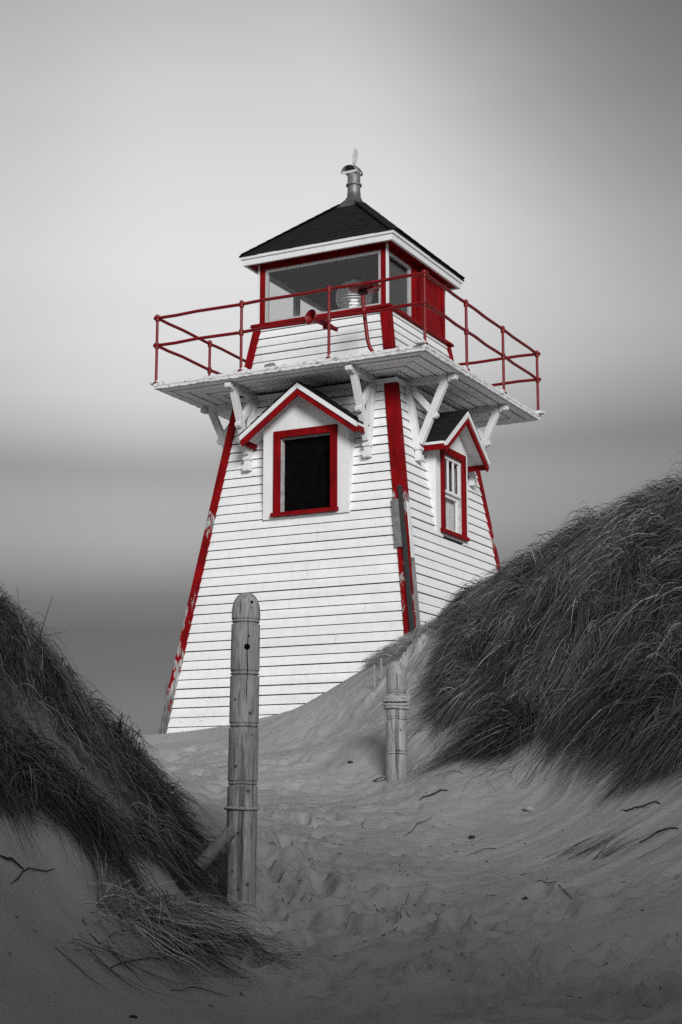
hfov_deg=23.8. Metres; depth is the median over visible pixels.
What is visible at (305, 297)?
lantern window
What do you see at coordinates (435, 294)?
lantern door
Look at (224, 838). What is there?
log
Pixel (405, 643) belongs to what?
corner grass
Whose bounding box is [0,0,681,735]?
sky
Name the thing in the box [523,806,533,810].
stone
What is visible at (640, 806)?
stick
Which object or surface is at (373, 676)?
stake
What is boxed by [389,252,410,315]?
lantern window
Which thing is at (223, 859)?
stake
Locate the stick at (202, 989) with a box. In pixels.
[171,986,226,995]
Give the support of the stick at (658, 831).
on the sand
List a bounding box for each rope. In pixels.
[224,804,259,809]
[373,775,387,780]
[382,695,410,709]
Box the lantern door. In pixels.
[418,271,444,337]
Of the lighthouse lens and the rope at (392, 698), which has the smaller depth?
the rope at (392, 698)
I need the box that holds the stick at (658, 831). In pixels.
[640,827,677,842]
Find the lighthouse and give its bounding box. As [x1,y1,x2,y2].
[149,148,544,733]
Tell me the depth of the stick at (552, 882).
9.39 m
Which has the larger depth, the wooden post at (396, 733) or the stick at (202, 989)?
the wooden post at (396, 733)
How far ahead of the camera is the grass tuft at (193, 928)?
7.72 m
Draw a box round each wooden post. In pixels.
[226,592,259,906]
[386,661,407,781]
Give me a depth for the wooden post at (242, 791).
9.60 m
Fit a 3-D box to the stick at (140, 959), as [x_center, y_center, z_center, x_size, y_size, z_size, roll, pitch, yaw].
[-0.887,2.044,7.388,0.022,0.031,0.664,-5,-12,23]
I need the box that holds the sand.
[0,588,681,1023]
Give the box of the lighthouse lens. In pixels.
[335,278,372,308]
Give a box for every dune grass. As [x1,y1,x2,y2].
[0,581,264,944]
[402,452,681,810]
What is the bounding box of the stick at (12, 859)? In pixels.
[0,855,23,869]
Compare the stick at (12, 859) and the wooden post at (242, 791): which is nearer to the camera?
the stick at (12, 859)
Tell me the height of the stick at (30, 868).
0.066 m
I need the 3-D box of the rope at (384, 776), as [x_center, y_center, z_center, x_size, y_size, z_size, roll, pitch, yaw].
[0.389,2.314,14.035,0.215,0.052,0.157,0,-11,0]
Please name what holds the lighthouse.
on the sand
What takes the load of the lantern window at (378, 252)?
in the lighthouse
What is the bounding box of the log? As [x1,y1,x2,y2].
[196,827,235,869]
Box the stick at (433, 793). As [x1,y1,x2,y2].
[419,789,447,799]
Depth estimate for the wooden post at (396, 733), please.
14.04 m
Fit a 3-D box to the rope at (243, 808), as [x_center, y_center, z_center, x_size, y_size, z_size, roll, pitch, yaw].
[-0.587,1.753,9.598,0.217,0.040,0.216,1,-11,0]
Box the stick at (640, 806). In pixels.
[620,801,660,810]
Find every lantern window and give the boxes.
[265,250,380,322]
[270,274,296,316]
[297,291,325,315]
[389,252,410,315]
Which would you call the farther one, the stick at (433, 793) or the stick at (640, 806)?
the stick at (433, 793)
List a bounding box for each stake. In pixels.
[218,852,227,896]
[373,665,374,688]
[380,658,381,679]
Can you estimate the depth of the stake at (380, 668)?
18.38 m
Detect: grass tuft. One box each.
[55,925,221,1001]
[72,840,330,997]
[543,818,679,864]
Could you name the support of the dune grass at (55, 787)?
on the sand
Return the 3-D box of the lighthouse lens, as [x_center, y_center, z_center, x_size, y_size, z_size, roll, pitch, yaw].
[0.201,-3.136,24.827,0.576,0.940,0.576,-6,-12,27]
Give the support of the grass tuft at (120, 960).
on the sand
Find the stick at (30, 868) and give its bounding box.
[11,867,52,883]
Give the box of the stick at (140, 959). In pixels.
[110,952,174,967]
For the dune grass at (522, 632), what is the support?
on the sand
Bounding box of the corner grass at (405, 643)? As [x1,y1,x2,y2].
[357,613,448,674]
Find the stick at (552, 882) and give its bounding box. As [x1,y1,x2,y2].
[536,880,570,896]
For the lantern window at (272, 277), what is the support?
in the lighthouse

